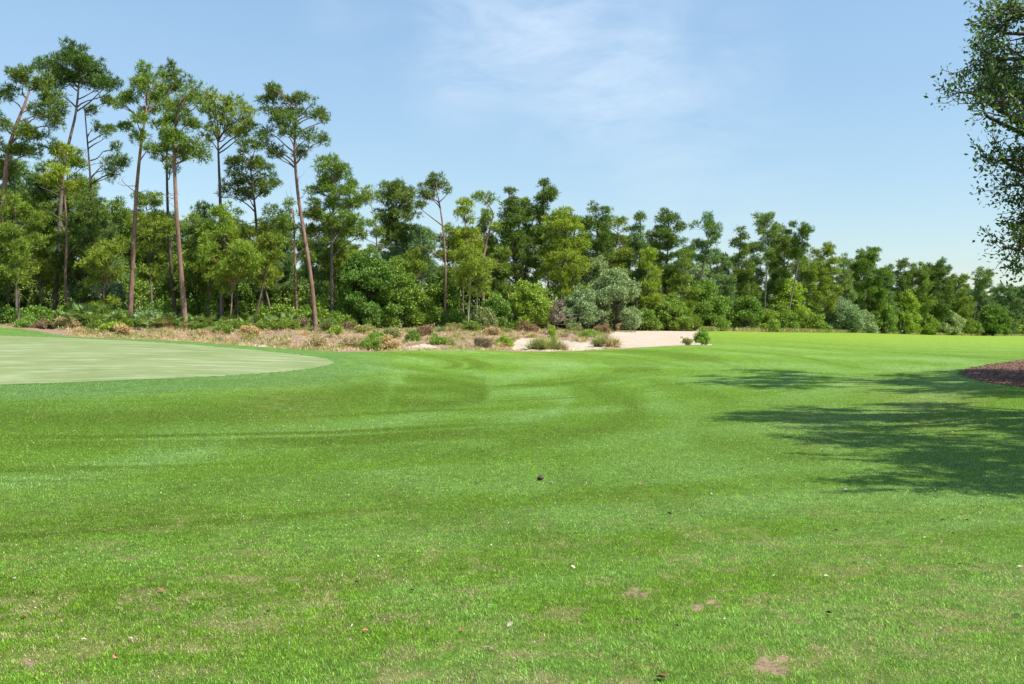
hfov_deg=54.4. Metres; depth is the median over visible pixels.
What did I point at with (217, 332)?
grass tussock
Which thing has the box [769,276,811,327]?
shrub
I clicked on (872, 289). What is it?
pine tree
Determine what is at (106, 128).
pine tree
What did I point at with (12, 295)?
shrub
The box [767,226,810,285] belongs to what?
pine tree
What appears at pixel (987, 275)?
pine tree
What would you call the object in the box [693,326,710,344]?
shrub
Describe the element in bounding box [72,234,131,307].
pine tree
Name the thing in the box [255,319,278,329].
scrub bush
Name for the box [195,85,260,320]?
pine tree
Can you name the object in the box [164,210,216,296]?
pine tree
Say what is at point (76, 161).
pine tree
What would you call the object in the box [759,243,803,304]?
pine tree
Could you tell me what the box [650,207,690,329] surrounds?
pine tree
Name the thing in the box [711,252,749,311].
pine tree
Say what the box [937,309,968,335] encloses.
shrub
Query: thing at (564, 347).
grass tussock
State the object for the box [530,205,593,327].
pine tree
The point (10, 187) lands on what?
pine tree
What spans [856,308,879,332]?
shrub
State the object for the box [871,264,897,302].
pine tree
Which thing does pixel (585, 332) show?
scrub bush
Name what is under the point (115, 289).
shrub
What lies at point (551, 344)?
grass tussock
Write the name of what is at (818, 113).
sky
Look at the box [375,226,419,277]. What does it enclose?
pine tree
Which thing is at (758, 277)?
pine tree
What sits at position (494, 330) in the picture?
scrub bush
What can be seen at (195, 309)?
shrub
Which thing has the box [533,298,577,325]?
shrub
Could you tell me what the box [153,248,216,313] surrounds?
pine tree
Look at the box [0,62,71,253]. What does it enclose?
pine tree
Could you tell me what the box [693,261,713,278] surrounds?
pine tree
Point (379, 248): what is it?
pine tree
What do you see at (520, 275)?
pine tree
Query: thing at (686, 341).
shrub
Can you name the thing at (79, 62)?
pine tree
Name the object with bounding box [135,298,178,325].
shrub
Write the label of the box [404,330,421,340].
scrub bush
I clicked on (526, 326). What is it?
scrub bush
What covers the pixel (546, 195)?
pine tree
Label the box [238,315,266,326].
palmetto
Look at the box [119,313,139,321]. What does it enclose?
palmetto
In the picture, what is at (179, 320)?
palmetto
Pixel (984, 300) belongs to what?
pine tree
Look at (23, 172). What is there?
pine tree
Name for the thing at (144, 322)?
palmetto
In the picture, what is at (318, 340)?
scrub bush
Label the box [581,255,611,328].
pine tree
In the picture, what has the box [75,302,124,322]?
palmetto
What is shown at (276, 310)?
shrub
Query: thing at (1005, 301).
pine tree
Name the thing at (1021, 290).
pine tree
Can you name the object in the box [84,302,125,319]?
palmetto
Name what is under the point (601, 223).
pine tree
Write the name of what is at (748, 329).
rough grass
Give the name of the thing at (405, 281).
shrub
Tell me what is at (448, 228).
pine tree
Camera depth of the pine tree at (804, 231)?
123.93 m
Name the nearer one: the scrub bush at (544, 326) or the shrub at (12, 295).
the shrub at (12, 295)
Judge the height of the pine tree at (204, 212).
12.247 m
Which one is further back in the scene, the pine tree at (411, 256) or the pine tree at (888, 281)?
the pine tree at (888, 281)
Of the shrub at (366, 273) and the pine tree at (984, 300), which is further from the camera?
the pine tree at (984, 300)
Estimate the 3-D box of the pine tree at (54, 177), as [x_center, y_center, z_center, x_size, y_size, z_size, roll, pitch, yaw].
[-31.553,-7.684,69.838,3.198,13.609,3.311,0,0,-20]
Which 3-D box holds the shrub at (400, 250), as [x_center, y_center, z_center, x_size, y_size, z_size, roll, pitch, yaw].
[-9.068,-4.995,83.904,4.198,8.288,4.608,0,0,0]
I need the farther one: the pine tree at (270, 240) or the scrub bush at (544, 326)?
the scrub bush at (544, 326)
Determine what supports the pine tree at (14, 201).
on the ground at (790, 353)
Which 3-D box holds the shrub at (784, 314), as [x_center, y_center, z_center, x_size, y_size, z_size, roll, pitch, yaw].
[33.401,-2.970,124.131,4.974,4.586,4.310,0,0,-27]
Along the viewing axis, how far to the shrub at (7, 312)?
67.39 m
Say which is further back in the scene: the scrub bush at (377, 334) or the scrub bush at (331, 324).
the scrub bush at (331, 324)
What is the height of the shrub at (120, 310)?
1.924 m
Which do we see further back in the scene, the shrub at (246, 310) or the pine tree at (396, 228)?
the pine tree at (396, 228)
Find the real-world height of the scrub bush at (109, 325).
0.996 m
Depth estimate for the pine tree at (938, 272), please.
178.42 m
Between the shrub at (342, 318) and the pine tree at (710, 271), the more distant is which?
the pine tree at (710, 271)
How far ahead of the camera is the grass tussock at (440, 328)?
74.60 m
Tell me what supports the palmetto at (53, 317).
on the ground at (790, 353)
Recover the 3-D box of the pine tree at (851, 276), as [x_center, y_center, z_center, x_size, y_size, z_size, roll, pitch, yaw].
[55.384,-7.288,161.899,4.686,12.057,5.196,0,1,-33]
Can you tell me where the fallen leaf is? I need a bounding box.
[655,673,668,677]
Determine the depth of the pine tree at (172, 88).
72.93 m
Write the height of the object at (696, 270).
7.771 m
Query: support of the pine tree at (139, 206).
on the ground at (790, 353)
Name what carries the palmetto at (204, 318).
on the ground at (790, 353)
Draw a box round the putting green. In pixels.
[0,335,332,384]
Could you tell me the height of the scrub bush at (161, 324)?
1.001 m
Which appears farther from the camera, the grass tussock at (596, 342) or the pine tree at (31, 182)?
the pine tree at (31, 182)
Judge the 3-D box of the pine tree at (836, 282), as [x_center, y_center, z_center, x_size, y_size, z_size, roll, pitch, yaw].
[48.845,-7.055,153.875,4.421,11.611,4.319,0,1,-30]
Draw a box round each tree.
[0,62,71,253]
[0,158,56,256]
[0,182,29,295]
[0,188,49,312]
[0,220,36,320]
[0,241,34,303]
[0,248,4,294]
[8,159,56,233]
[9,192,73,302]
[21,161,78,295]
[21,208,71,305]
[29,35,124,314]
[31,146,107,301]
[38,136,86,304]
[39,187,111,304]
[48,175,128,295]
[70,92,131,237]
[71,207,138,302]
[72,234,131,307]
[100,196,148,293]
[110,58,170,319]
[114,200,147,297]
[121,190,175,301]
[121,207,180,301]
[144,209,188,301]
[148,56,194,326]
[149,79,213,328]
[152,220,197,295]
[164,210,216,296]
[173,220,213,314]
[189,199,218,258]
[189,239,227,319]
[194,199,242,318]
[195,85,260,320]
[196,236,264,322]
[213,137,283,304]
[217,261,247,317]
[224,207,253,243]
[231,222,283,308]
[242,228,288,322]
[248,224,278,290]
[250,80,333,327]
[252,215,299,284]
[259,197,323,309]
[270,222,307,306]
[278,222,336,324]
[296,241,336,307]
[298,151,370,312]
[306,226,343,301]
[317,239,349,298]
[329,237,362,304]
[334,249,360,304]
[342,248,384,316]
[359,184,388,257]
[367,244,383,260]
[369,178,426,325]
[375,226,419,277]
[400,245,429,326]
[405,224,441,290]
[411,171,453,326]
[415,225,443,281]
[430,222,481,300]
[445,196,495,311]
[449,244,498,321]
[459,217,502,306]
[464,189,502,306]
[471,255,494,312]
[476,246,518,303]
[485,185,539,320]
[485,210,526,298]
[511,210,558,323]
[512,196,535,281]
[526,177,566,303]
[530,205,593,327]
[536,213,604,315]
[577,200,615,277]
[580,227,627,315]
[602,216,638,321]
[619,232,651,307]
[626,210,660,329]
[633,246,666,324]
[634,229,678,313]
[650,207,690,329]
[662,247,704,330]
[671,236,697,296]
[688,210,723,330]
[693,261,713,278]
[705,255,737,315]
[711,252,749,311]
[726,225,761,319]
[736,241,776,310]
[750,211,787,331]
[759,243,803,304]
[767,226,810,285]
[780,220,814,320]
[790,249,820,307]
[796,254,824,315]
[804,241,843,321]
[818,260,838,303]
[832,252,860,311]
[842,261,867,297]
[847,245,891,320]
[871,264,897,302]
[876,273,900,333]
[891,257,913,330]
[906,261,937,334]
[916,256,956,334]
[924,0,1023,285]
[945,272,976,327]
[960,281,999,320]
[966,266,994,335]
[987,283,1023,335]
[1008,285,1023,332]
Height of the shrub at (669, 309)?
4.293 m
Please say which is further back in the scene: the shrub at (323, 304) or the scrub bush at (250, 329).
the shrub at (323, 304)
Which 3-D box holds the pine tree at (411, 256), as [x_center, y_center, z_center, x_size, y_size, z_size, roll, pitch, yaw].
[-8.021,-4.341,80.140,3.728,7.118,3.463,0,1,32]
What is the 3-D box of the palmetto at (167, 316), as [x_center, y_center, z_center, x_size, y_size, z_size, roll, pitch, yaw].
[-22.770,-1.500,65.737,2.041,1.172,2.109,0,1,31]
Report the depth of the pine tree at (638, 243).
100.38 m
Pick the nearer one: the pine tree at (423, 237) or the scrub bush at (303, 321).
the scrub bush at (303, 321)
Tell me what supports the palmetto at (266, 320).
on the ground at (790, 353)
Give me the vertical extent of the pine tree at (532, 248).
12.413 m
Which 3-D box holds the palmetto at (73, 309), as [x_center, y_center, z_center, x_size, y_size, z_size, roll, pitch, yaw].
[-28.539,-1.846,65.499,3.013,1.674,2.916,0,0,-3]
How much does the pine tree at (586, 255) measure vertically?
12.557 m
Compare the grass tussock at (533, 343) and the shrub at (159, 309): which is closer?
the grass tussock at (533, 343)
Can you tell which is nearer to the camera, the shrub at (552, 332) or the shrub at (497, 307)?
the shrub at (552, 332)
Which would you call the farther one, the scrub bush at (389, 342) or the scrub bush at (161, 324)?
the scrub bush at (161, 324)
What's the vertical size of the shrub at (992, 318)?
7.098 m
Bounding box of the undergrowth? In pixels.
[0,252,1023,335]
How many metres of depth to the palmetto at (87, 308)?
63.42 m
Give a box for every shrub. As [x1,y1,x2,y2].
[0,272,51,312]
[0,304,23,323]
[7,304,53,322]
[48,302,88,321]
[61,265,127,311]
[98,305,131,322]
[132,310,163,326]
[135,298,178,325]
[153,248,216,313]
[178,294,224,325]
[213,273,279,313]
[224,300,269,323]
[256,302,311,327]
[291,294,332,327]
[318,309,357,325]
[329,245,399,325]
[352,303,385,327]
[365,255,423,328]
[382,235,427,327]
[401,282,440,326]
[422,273,464,327]
[437,309,473,329]
[469,304,498,329]
[479,292,514,329]
[507,278,553,326]
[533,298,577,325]
[547,324,560,342]
[548,304,569,329]
[558,285,605,328]
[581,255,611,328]
[589,267,642,331]
[623,307,664,330]
[655,291,695,330]
[680,336,692,344]
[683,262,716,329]
[685,279,732,330]
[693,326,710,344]
[725,295,767,331]
[749,308,781,331]
[765,301,799,328]
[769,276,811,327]
[798,312,833,332]
[819,296,864,332]
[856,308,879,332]
[874,303,900,333]
[888,289,923,333]
[909,313,942,334]
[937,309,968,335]
[961,319,984,333]
[975,304,1012,335]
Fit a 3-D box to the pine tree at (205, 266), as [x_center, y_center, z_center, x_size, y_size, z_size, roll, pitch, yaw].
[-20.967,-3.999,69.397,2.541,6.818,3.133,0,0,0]
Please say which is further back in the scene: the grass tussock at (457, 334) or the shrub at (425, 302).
the shrub at (425, 302)
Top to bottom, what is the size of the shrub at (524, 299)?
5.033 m
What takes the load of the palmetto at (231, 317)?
on the ground at (790, 353)
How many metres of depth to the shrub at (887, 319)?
154.63 m
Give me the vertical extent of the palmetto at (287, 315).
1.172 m
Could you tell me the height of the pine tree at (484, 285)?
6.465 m
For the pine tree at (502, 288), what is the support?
on the ground at (790, 353)
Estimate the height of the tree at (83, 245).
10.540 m
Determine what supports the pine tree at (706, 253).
on the ground at (790, 353)
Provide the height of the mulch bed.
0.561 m
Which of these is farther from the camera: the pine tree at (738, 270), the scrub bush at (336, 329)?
the pine tree at (738, 270)
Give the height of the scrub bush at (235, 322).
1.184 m
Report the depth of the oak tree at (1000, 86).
18.34 m
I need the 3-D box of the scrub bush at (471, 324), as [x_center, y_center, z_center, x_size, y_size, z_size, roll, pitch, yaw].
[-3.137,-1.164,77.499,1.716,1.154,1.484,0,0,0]
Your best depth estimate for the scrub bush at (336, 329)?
65.11 m
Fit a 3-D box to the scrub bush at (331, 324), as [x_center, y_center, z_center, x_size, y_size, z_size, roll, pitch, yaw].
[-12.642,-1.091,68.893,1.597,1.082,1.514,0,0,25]
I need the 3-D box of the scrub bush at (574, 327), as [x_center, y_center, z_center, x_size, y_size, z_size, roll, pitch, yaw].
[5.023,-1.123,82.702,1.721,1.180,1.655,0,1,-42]
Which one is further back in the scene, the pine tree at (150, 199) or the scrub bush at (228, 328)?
the pine tree at (150, 199)
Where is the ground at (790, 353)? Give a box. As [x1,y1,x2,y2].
[0,323,1023,683]
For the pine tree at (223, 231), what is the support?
on the ground at (790, 353)
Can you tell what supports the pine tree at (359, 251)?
on the ground at (790, 353)
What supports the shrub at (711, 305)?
on the ground at (790, 353)
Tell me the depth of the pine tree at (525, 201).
94.39 m
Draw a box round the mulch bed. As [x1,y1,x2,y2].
[958,360,1023,387]
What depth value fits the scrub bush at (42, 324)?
62.60 m
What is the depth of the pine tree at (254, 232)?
82.74 m
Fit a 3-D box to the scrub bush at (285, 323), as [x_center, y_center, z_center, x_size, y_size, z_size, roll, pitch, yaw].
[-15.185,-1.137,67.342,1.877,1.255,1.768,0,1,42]
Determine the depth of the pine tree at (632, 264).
105.26 m
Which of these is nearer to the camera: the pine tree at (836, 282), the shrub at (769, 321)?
the shrub at (769, 321)
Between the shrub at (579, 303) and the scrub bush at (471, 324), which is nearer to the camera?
the scrub bush at (471, 324)
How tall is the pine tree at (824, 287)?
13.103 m
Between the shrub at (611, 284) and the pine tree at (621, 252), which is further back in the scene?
the pine tree at (621, 252)
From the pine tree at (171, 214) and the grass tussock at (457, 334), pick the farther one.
the pine tree at (171, 214)
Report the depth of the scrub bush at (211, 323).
66.50 m
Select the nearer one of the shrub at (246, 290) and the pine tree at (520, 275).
the shrub at (246, 290)
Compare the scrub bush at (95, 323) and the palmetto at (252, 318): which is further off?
the palmetto at (252, 318)
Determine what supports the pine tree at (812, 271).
on the ground at (790, 353)
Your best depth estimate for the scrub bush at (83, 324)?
64.63 m
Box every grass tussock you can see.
[198,328,206,334]
[214,329,225,334]
[239,331,254,338]
[303,325,314,330]
[434,325,446,330]
[444,323,456,330]
[450,330,461,337]
[525,337,546,349]
[532,336,566,349]
[556,341,570,349]
[586,332,617,345]
[601,333,626,346]
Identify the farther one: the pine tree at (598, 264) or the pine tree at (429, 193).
the pine tree at (598, 264)
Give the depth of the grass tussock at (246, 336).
61.65 m
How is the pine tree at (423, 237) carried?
on the ground at (790, 353)
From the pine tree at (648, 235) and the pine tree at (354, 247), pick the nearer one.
the pine tree at (354, 247)
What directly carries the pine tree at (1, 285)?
on the ground at (790, 353)
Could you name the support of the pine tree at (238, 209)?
on the ground at (790, 353)
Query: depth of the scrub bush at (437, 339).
63.34 m
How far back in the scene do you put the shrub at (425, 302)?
79.44 m
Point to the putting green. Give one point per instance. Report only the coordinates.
(28, 359)
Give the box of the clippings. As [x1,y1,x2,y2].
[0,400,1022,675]
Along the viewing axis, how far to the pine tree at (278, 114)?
70.47 m
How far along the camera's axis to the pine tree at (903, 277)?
164.54 m
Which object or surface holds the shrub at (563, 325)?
on the ground at (790, 353)
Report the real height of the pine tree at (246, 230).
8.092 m
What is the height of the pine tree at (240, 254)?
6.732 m
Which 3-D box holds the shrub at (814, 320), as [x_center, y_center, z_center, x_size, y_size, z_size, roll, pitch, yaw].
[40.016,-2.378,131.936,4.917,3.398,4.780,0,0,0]
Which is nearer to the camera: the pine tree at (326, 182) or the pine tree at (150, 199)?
the pine tree at (326, 182)
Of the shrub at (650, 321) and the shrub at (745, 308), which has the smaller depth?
the shrub at (650, 321)
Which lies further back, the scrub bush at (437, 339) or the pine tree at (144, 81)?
the pine tree at (144, 81)
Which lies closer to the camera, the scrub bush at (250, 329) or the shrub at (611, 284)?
the scrub bush at (250, 329)
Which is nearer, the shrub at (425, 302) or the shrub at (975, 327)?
the shrub at (425, 302)
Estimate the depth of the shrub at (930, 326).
174.83 m
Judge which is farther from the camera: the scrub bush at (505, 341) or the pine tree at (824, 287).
the pine tree at (824, 287)
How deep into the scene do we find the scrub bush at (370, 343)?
56.38 m
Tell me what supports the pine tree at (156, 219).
on the ground at (790, 353)
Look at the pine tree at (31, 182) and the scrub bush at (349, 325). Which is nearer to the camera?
the scrub bush at (349, 325)
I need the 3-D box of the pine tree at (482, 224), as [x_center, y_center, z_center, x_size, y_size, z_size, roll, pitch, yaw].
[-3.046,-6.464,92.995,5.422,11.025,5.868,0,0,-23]
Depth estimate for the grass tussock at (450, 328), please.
74.85 m
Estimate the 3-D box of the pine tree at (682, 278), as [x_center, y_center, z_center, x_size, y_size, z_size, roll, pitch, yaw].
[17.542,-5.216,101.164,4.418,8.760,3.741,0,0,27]
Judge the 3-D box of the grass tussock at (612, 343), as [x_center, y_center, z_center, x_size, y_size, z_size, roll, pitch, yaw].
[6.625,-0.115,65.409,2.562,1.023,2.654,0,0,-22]
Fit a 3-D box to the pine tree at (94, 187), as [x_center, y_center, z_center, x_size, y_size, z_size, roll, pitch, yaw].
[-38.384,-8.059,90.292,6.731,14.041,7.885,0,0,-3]
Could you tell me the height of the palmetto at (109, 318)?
1.172 m
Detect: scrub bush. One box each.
[14,315,39,327]
[30,318,54,328]
[51,316,81,328]
[76,318,90,326]
[86,318,102,329]
[98,320,123,331]
[113,323,131,334]
[119,317,133,327]
[131,315,148,327]
[149,317,172,327]
[186,321,203,329]
[202,320,219,328]
[211,319,235,333]
[225,318,254,329]
[237,325,261,334]
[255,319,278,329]
[271,316,301,329]
[296,317,311,327]
[308,334,328,346]
[318,319,343,330]
[326,325,342,333]
[338,336,365,346]
[341,320,356,330]
[352,324,376,334]
[355,334,384,350]
[368,329,386,339]
[378,334,401,349]
[383,327,401,337]
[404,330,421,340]
[416,324,433,335]
[429,332,449,344]
[444,322,462,330]
[461,320,481,330]
[474,337,493,347]
[482,325,501,334]
[494,335,514,346]
[514,321,540,331]
[534,322,550,329]
[567,323,583,331]
[577,328,600,336]
[593,323,611,332]
[611,323,623,329]
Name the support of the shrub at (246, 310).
on the ground at (790, 353)
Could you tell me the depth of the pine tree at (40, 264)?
71.72 m
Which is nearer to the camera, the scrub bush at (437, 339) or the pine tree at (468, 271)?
the scrub bush at (437, 339)
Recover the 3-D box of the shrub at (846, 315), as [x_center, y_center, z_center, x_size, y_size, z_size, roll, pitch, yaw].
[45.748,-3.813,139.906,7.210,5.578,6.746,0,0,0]
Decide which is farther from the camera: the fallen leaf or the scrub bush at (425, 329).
the scrub bush at (425, 329)
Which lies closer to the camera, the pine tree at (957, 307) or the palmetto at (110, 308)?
the palmetto at (110, 308)
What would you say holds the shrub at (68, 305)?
on the ground at (790, 353)
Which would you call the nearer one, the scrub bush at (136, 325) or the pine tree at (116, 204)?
the scrub bush at (136, 325)
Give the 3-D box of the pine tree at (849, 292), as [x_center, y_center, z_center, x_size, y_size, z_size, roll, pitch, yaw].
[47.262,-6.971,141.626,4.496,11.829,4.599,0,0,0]
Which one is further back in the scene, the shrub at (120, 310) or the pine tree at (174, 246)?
the pine tree at (174, 246)
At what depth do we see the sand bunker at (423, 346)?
61.60 m
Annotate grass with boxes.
[55,324,620,350]
[693,325,1023,337]
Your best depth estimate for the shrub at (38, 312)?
68.37 m
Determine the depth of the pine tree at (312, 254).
89.55 m
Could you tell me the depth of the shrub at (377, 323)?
76.93 m
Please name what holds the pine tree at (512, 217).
on the ground at (790, 353)
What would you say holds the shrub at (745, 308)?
on the ground at (790, 353)
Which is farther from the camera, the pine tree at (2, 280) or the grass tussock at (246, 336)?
the pine tree at (2, 280)
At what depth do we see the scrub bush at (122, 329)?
59.28 m
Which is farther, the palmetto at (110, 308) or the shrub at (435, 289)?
the shrub at (435, 289)
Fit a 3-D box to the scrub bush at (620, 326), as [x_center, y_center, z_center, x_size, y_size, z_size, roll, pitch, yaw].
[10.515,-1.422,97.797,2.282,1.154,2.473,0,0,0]
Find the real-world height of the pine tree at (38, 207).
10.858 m
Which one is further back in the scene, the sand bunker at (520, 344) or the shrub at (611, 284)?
the shrub at (611, 284)
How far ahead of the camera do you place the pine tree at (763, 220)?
124.98 m
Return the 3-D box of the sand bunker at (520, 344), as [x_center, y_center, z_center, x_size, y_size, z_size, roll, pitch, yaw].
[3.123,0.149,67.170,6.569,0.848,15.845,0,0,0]
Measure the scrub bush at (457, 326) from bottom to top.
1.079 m
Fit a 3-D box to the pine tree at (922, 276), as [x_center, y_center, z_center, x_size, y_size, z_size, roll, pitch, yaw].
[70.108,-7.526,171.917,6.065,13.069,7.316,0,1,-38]
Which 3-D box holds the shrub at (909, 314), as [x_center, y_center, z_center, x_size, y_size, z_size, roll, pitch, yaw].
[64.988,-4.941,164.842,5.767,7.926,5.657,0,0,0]
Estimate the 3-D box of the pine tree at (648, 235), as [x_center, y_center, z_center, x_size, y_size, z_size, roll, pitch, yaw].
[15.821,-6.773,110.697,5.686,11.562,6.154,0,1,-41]
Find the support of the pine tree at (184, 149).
on the ground at (790, 353)
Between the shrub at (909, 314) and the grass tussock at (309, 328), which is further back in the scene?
the shrub at (909, 314)
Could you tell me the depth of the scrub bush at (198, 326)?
66.03 m
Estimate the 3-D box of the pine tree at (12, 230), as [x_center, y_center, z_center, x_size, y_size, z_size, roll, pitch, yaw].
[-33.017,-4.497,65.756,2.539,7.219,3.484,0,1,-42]
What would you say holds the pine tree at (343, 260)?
on the ground at (790, 353)
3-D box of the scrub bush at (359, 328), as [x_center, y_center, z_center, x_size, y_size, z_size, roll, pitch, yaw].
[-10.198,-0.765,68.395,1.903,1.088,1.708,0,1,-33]
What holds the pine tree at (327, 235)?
on the ground at (790, 353)
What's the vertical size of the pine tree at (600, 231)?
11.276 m
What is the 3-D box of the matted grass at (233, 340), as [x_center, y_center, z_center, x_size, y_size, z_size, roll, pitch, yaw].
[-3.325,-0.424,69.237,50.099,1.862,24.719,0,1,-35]
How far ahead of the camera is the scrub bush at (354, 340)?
59.55 m
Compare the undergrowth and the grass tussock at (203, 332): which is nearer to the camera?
the grass tussock at (203, 332)
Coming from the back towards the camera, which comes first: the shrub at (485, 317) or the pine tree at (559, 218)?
the pine tree at (559, 218)
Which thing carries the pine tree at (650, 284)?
on the ground at (790, 353)
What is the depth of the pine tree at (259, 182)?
76.33 m
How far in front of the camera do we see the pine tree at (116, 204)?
87.78 m
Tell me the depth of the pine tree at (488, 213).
83.89 m
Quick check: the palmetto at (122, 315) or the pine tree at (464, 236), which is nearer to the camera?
the palmetto at (122, 315)
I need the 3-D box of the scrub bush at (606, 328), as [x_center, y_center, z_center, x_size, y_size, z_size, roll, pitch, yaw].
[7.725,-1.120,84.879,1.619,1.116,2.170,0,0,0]
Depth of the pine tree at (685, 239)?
113.27 m
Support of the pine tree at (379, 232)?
on the ground at (790, 353)
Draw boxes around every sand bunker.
[402,344,435,349]
[511,338,604,351]
[608,331,711,348]
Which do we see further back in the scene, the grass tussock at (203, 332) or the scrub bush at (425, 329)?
the scrub bush at (425, 329)
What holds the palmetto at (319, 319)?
on the ground at (790, 353)
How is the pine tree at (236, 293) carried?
on the ground at (790, 353)
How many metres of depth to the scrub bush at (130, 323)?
65.25 m
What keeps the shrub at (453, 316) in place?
on the ground at (790, 353)
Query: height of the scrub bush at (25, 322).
1.147 m
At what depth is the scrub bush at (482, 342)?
63.13 m
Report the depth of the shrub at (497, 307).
81.61 m
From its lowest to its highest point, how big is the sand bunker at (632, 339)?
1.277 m
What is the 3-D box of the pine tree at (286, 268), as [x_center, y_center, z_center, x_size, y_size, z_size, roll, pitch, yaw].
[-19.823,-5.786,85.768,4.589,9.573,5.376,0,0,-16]
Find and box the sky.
[0,0,1023,331]
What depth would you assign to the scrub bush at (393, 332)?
65.46 m
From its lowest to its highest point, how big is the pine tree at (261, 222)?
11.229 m
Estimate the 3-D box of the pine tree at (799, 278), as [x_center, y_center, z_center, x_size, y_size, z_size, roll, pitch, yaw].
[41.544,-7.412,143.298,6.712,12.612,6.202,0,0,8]
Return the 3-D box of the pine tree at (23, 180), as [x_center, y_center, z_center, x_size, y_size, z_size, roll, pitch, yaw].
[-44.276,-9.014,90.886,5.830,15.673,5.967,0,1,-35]
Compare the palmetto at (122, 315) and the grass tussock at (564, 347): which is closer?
the grass tussock at (564, 347)
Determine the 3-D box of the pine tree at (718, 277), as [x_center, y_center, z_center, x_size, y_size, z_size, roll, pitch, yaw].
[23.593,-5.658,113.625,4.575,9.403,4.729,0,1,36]
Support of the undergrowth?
on the ground at (790, 353)
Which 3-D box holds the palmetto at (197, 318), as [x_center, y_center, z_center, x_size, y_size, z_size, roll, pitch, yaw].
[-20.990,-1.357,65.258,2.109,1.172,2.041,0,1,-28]
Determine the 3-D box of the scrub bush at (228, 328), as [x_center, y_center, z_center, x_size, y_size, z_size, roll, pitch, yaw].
[-18.250,-0.865,63.051,1.556,1.277,1.680,0,0,-15]
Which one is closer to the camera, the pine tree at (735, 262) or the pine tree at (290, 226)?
the pine tree at (290, 226)
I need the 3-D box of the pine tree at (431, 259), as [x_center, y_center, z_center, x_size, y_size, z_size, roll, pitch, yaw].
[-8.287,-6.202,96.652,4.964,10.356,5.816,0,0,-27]
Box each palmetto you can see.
[47,313,78,327]
[52,302,97,320]
[64,303,106,325]
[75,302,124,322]
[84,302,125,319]
[91,311,119,327]
[101,311,129,322]
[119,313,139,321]
[136,311,167,328]
[149,312,181,326]
[166,311,188,326]
[176,313,207,328]
[198,314,225,325]
[220,314,245,324]
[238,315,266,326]
[254,314,281,327]
[272,312,298,322]
[316,316,341,330]
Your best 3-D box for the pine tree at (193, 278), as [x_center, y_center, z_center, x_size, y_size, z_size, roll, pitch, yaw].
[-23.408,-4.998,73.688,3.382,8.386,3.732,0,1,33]
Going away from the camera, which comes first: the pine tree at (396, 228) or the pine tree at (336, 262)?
the pine tree at (336, 262)
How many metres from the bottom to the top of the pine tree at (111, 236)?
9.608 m
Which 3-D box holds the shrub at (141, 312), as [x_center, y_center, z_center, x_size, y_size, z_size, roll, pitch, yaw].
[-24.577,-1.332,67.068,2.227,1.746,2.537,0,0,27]
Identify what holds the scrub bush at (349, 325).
on the ground at (790, 353)
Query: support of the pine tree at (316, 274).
on the ground at (790, 353)

